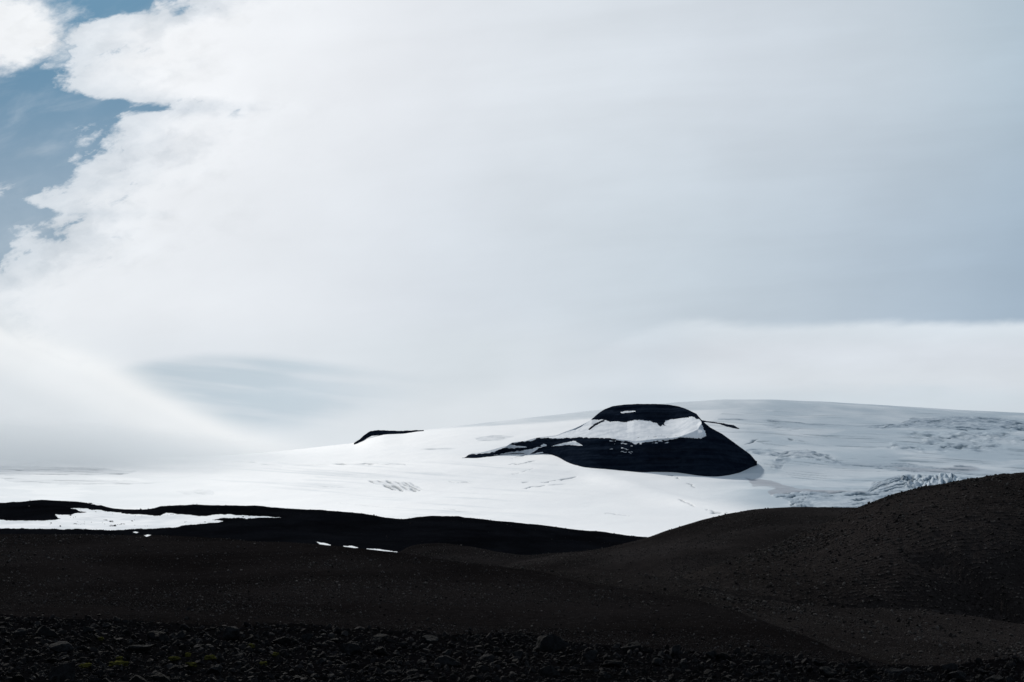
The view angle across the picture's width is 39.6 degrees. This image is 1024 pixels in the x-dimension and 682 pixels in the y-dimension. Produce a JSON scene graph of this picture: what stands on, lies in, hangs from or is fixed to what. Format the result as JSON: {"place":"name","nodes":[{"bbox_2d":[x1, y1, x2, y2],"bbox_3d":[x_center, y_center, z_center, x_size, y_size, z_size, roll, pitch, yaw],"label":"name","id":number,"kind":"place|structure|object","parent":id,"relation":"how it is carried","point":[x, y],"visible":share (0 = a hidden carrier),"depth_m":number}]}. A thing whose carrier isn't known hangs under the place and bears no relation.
{"place":"outdoors","nodes":[
{"label":"outdoors","id":0,"kind":"place"},
{"bbox_2d":[0,500,645,554],"bbox_3d":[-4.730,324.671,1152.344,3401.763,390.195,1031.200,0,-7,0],"label":"ridge","id":1,"kind":"structure","parent":0,"point":[332,528],"depth_m":987.09},
{"bbox_2d":[0,502,276,530],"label":"snow field","id":2,"kind":"structure","parent":1,"relation":"on","point":[95,519],"depth_m":995.19},
{"bbox_2d":[7,474,1008,663],"bbox_3d":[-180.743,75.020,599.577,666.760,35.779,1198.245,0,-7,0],"label":"loose stones","id":3,"kind":"object","parent":1,"relation":"on","point":[423,541],"visible":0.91,"depth_m":316.87},
{"bbox_2d":[0,534,889,681],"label":"gravel slope","id":4,"kind":"structure","parent":0,"point":[214,549],"depth_m":146.54},
{"bbox_2d":[0,534,888,681],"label":"loose stones","id":5,"kind":"object","parent":4,"relation":"on","point":[268,599],"visible":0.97,"depth_m":144.06},
{"bbox_2d":[399,543,558,565],"bbox_3d":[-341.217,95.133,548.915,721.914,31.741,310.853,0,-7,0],"label":"hill","id":6,"kind":"structure","parent":0,"point":[420,549],"depth_m":555.33},
{"bbox_2d":[0,399,1023,536],"bbox_3d":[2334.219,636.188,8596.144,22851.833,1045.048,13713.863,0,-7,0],"label":"glacier","id":7,"kind":"object","parent":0,"point":[817,454],"visible":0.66,"depth_m":5325.77},
{"bbox_2d":[354,430,423,443],"bbox_3d":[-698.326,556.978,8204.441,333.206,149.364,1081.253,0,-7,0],"label":"rock outcrop","id":8,"kind":"object","parent":7,"relation":"on","point":[373,433],"visible":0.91,"depth_m":8321.32},
{"bbox_2d":[465,404,756,476],"bbox_3d":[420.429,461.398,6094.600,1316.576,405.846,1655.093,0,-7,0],"label":"rock mesa","id":9,"kind":"structure","parent":7,"relation":"on","point":[650,438],"depth_m":5667.69},
{"bbox_2d":[702,420,738,428],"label":"rock outcrop","id":10,"kind":"object","parent":7,"relation":"on","point":[728,425],"visible":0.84,"depth_m":8201.56},
{"bbox_2d":[0,614,1023,681],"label":"ground","id":11,"kind":"structure","parent":0,"point":[405,650],"depth_m":18.72},
{"bbox_2d":[3,638,9,644],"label":"boulder","id":12,"kind":"object","parent":11,"relation":"on","point":[6,641],"visible":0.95,"depth_m":17.51},
{"bbox_2d":[9,674,24,681],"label":"boulder","id":13,"kind":"object","parent":11,"relation":"on","point":[18,678],"visible":1,"depth_m":4.93},
{"bbox_2d":[12,628,26,635],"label":"boulder","id":14,"kind":"object","parent":11,"relation":"on","point":[21,631],"visible":0.89,"depth_m":18.80},
{"bbox_2d":[17,654,28,661],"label":"boulder","id":15,"kind":"object","parent":11,"relation":"on","point":[26,656],"visible":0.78,"depth_m":15.82},
{"bbox_2d":[32,649,38,653],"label":"boulder","id":16,"kind":"object","parent":11,"relation":"on","point":[34,651],"visible":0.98,"depth_m":16.72},
{"bbox_2d":[35,625,57,636],"bbox_3d":[-6.152,3.870,18.868,0.323,0.198,0.253,0,-7,2],"label":"boulder","id":17,"kind":"object","parent":11,"relation":"on","point":[43,630],"visible":0.81,"depth_m":18.78},
{"bbox_2d":[49,641,73,652],"bbox_3d":[-5.331,3.636,16.816,0.287,0.159,0.162,2,-8,-13],"label":"boulder","id":18,"kind":"object","parent":11,"relation":"on","point":[60,646],"visible":0.91,"depth_m":16.78},
{"bbox_2d":[48,662,74,680],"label":"boulder","id":19,"kind":"object","parent":11,"relation":"on","point":[63,672],"visible":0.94,"depth_m":14.17},
{"bbox_2d":[78,663,91,668],"bbox_3d":[-4.541,3.455,15.131,0.091,0.058,0.122,-6,-9,39],"label":"moss tuft","id":20,"kind":"object","parent":11,"relation":"on","point":[85,665],"visible":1,"depth_m":15.11},
{"bbox_2d":[83,626,94,632],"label":"boulder","id":21,"kind":"object","parent":11,"relation":"on","point":[86,629],"visible":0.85,"depth_m":19.48},
{"bbox_2d":[103,622,111,628],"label":"boulder","id":22,"kind":"object","parent":11,"relation":"on","point":[107,625],"visible":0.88,"depth_m":20.48},
{"bbox_2d":[108,660,128,666],"bbox_3d":[-4.282,3.517,15.492,0.213,0.068,0.157,5,-9,-37],"label":"moss tuft","id":23,"kind":"object","parent":11,"relation":"on","point":[120,662],"visible":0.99,"depth_m":15.46},
{"bbox_2d":[129,675,148,681],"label":"boulder","id":24,"kind":"object","parent":11,"relation":"on","point":[136,678],"visible":1,"depth_m":4.90},
{"bbox_2d":[127,644,155,652],"bbox_3d":[-4.465,3.727,17.101,0.337,0.151,0.179,1,-7,-6],"label":"boulder","id":25,"kind":"object","parent":11,"relation":"on","point":[141,648],"visible":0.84,"depth_m":17.07},
{"bbox_2d":[147,631,170,640],"bbox_3d":[-4.646,3.900,18.693,0.268,0.177,0.229,-6,-9,38],"label":"boulder","id":26,"kind":"object","parent":11,"relation":"on","point":[157,635],"visible":0.81,"depth_m":18.65},
{"bbox_2d":[152,672,169,681],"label":"boulder","id":27,"kind":"object","parent":11,"relation":"on","point":[159,677],"visible":0.99,"depth_m":14.00},
{"bbox_2d":[168,656,180,660],"bbox_3d":[-3.851,3.619,16.196,0.148,0.060,0.133,-3,-8,25],"label":"moss tuft","id":28,"kind":"object","parent":11,"relation":"on","point":[173,658],"visible":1,"depth_m":16.16},
{"bbox_2d":[169,665,182,670],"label":"boulder","id":29,"kind":"object","parent":11,"relation":"on","point":[177,667],"visible":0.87,"depth_m":15.32},
{"bbox_2d":[178,644,186,650],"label":"boulder","id":30,"kind":"object","parent":11,"relation":"on","point":[182,646],"visible":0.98,"depth_m":17.60},
{"bbox_2d":[179,624,190,630],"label":"boulder","id":31,"kind":"object","parent":11,"relation":"on","point":[184,627],"visible":0.86,"depth_m":20.33},
{"bbox_2d":[185,662,196,667],"bbox_3d":[-3.493,3.528,15.493,0.130,0.061,0.097,0,-7,0],"label":"moss tuft","id":32,"kind":"object","parent":11,"relation":"on","point":[192,664],"visible":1,"depth_m":15.47},
{"bbox_2d":[193,644,207,649],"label":"boulder","id":33,"kind":"object","parent":11,"relation":"on","point":[203,646],"visible":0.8,"depth_m":17.85},
{"bbox_2d":[204,655,215,659],"bbox_3d":[-3.457,3.629,16.308,0.152,0.064,0.119,0,-7,0],"label":"moss tuft","id":34,"kind":"object","parent":11,"relation":"on","point":[209,657],"visible":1,"depth_m":16.28},
{"bbox_2d":[204,664,222,674],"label":"boulder","id":35,"kind":"object","parent":11,"relation":"on","point":[217,669],"visible":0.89,"depth_m":15.03},
{"bbox_2d":[223,626,239,639],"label":"boulder","id":36,"kind":"object","parent":11,"relation":"on","point":[230,632],"visible":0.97,"depth_m":19.22},
{"bbox_2d":[232,653,243,658],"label":"boulder","id":37,"kind":"object","parent":11,"relation":"on","point":[239,654],"visible":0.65,"depth_m":16.95},
{"bbox_2d":[243,636,253,641],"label":"boulder","id":38,"kind":"object","parent":11,"relation":"on","point":[250,639],"visible":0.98,"depth_m":19.09},
{"bbox_2d":[273,636,290,644],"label":"boulder","id":39,"kind":"object","parent":11,"relation":"on","point":[284,640],"visible":0.8,"depth_m":18.75},
{"bbox_2d":[316,658,326,664],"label":"boulder","id":40,"kind":"object","parent":11,"relation":"on","point":[321,661],"visible":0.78,"depth_m":16.82},
{"bbox_2d":[318,651,325,657],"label":"boulder","id":41,"kind":"object","parent":11,"relation":"on","point":[322,655],"visible":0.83,"depth_m":17.69},
{"bbox_2d":[334,660,344,664],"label":"boulder","id":42,"kind":"object","parent":11,"relation":"on","point":[339,662],"visible":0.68,"depth_m":16.92},
{"bbox_2d":[337,643,360,654],"bbox_3d":[-2.128,4.047,18.572,0.298,0.215,0.214,1,-7,-11],"label":"boulder","id":43,"kind":"object","parent":11,"relation":"on","point":[351,648],"visible":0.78,"depth_m":18.53},
{"bbox_2d":[346,661,358,669],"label":"boulder","id":44,"kind":"object","parent":11,"relation":"on","point":[353,665],"visible":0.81,"depth_m":16.40},
{"bbox_2d":[373,647,386,655],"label":"boulder","id":45,"kind":"object","parent":11,"relation":"on","point":[380,651],"visible":0.91,"depth_m":18.60},
{"bbox_2d":[373,634,388,640],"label":"boulder","id":46,"kind":"object","parent":11,"relation":"on","point":[378,637],"visible":0.83,"depth_m":20.61},
{"bbox_2d":[384,670,396,674],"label":"boulder","id":47,"kind":"object","parent":11,"relation":"on","point":[392,672],"visible":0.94,"depth_m":15.61},
{"bbox_2d":[407,669,417,673],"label":"boulder","id":48,"kind":"object","parent":11,"relation":"on","point":[412,671],"visible":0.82,"depth_m":15.91},
{"bbox_2d":[422,635,438,642],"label":"boulder","id":49,"kind":"object","parent":11,"relation":"on","point":[429,639],"visible":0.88,"depth_m":20.86},
{"bbox_2d":[442,649,450,654],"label":"boulder","id":50,"kind":"object","parent":11,"relation":"on","point":[447,652],"visible":0.69,"depth_m":19.08},
{"bbox_2d":[434,655,459,667],"bbox_3d":[-0.775,3.989,17.634,0.276,0.186,0.358,-6,-9,38],"label":"boulder","id":51,"kind":"object","parent":11,"relation":"on","point":[444,660],"visible":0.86,"depth_m":17.56},
{"bbox_2d":[467,675,476,680],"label":"boulder","id":52,"kind":"object","parent":11,"relation":"on","point":[472,678],"visible":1,"depth_m":15.42},
{"bbox_2d":[479,654,493,661],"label":"boulder","id":53,"kind":"object","parent":11,"relation":"on","point":[485,657],"visible":0.73,"depth_m":18.58},
{"bbox_2d":[484,643,490,648],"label":"boulder","id":54,"kind":"object","parent":11,"relation":"on","point":[487,645],"visible":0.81,"depth_m":20.31},
{"bbox_2d":[493,650,502,654],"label":"boulder","id":55,"kind":"object","parent":11,"relation":"on","point":[498,652],"visible":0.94,"depth_m":19.55},
{"bbox_2d":[0,614,1023,681],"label":"rubble","id":56,"kind":"object","parent":11,"relation":"on","point":[574,669],"visible":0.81,"depth_m":18.34},
{"bbox_2d":[536,634,569,651],"bbox_3d":[0.563,4.375,20.493,0.530,0.321,0.310,2,-8,-17],"label":"boulder","id":57,"kind":"object","parent":11,"relation":"on","point":[552,642],"visible":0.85,"depth_m":20.37},
{"bbox_2d":[582,650,597,660],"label":"boulder","id":58,"kind":"object","parent":11,"relation":"on","point":[590,654],"visible":0.74,"depth_m":19.18},
{"bbox_2d":[599,671,611,678],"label":"boulder","id":59,"kind":"object","parent":11,"relation":"on","point":[604,674],"visible":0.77,"depth_m":16.62},
{"bbox_2d":[600,660,623,666],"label":"boulder","id":60,"kind":"object","parent":11,"relation":"on","point":[612,663],"visible":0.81,"depth_m":18.24},
{"bbox_2d":[620,642,641,652],"bbox_3d":[1.713,4.502,20.783,0.380,0.196,0.207,5,-9,-34],"label":"boulder","id":61,"kind":"object","parent":11,"relation":"on","point":[632,646],"visible":0.81,"depth_m":20.77},
{"bbox_2d":[651,658,662,665],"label":"boulder","id":62,"kind":"object","parent":11,"relation":"on","point":[657,661],"visible":1,"depth_m":18.71},
{"bbox_2d":[670,644,680,657],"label":"boulder","id":63,"kind":"object","parent":11,"relation":"on","point":[675,650],"visible":0.89,"depth_m":20.15},
{"bbox_2d":[679,661,687,668],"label":"boulder","id":64,"kind":"object","parent":11,"relation":"on","point":[683,664],"visible":0.84,"depth_m":18.36},
{"bbox_2d":[704,669,715,674],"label":"boulder","id":65,"kind":"object","parent":11,"relation":"on","point":[707,671],"visible":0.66,"depth_m":17.79},
{"bbox_2d":[705,650,716,659],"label":"boulder","id":66,"kind":"object","parent":11,"relation":"on","point":[712,654],"visible":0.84,"depth_m":19.90},
{"bbox_2d":[719,652,731,660],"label":"boulder","id":67,"kind":"object","parent":11,"relation":"on","point":[723,656],"visible":0.8,"depth_m":19.88},
{"bbox_2d":[721,676,730,680],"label":"boulder","id":68,"kind":"object","parent":11,"relation":"on","point":[725,678],"visible":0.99,"depth_m":17.11},
{"bbox_2d":[745,672,752,678],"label":"boulder","id":69,"kind":"object","parent":11,"relation":"on","point":[749,675],"visible":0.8,"depth_m":17.55},
{"bbox_2d":[805,666,812,671],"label":"boulder","id":70,"kind":"object","parent":11,"relation":"on","point":[808,668],"visible":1,"depth_m":18.91},
{"bbox_2d":[818,666,836,677],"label":"boulder","id":71,"kind":"object","parent":11,"relation":"on","point":[828,672],"visible":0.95,"depth_m":18.49},
{"bbox_2d":[828,678,848,681],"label":"boulder","id":72,"kind":"object","parent":11,"relation":"on","point":[832,680],"visible":1,"depth_m":17.35},
{"bbox_2d":[887,668,903,676],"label":"boulder","id":73,"kind":"object","parent":11,"relation":"on","point":[898,672],"visible":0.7,"depth_m":18.96},
{"bbox_2d":[940,663,957,672],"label":"boulder","id":74,"kind":"object","parent":11,"relation":"on","point":[954,666],"visible":0.73,"depth_m":20.66},
{"bbox_2d":[946,671,965,680],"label":"boulder","id":75,"kind":"object","parent":11,"relation":"on","point":[959,675],"visible":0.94,"depth_m":18.57},
{"bbox_2d":[979,668,988,674],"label":"boulder","id":76,"kind":"object","parent":11,"relation":"on","point":[983,672],"visible":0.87,"depth_m":20.41},
{"bbox_2d":[985,675,1003,681],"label":"boulder","id":77,"kind":"object","parent":11,"relation":"on","point":[993,678],"visible":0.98,"depth_m":18.69},
{"bbox_2d":[0,0,1023,459],"label":"sky","id":78,"kind":"structure","parent":0,"point":[228,227]},
{"bbox_2d":[503,507,856,577],"bbox_3d":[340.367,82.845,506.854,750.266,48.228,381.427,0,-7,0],"label":"hill","id":79,"kind":"structure","parent":0,"point":[673,535],"depth_m":434.05},
{"bbox_2d":[401,507,848,576],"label":"loose stones","id":80,"kind":"object","parent":79,"relation":"on","point":[702,522],"visible":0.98,"depth_m":454.74},
{"bbox_2d":[515,568,1023,665],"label":"valley floor","id":81,"kind":"structure","parent":0,"point":[777,622],"depth_m":174.09},
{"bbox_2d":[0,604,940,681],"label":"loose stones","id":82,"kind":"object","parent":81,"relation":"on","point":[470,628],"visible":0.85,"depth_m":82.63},
{"bbox_2d":[517,567,1023,665],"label":"loose stones","id":83,"kind":"object","parent":81,"relation":"on","point":[898,619],"visible":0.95,"depth_m":169.06},
{"bbox_2d":[682,472,1023,623],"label":"hill","id":84,"kind":"structure","parent":0,"point":[983,586],"depth_m":233.23},
{"bbox_2d":[675,472,1023,622],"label":"loose stones","id":85,"kind":"object","parent":84,"relation":"on","point":[772,550],"visible":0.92,"depth_m":243.08}
]}

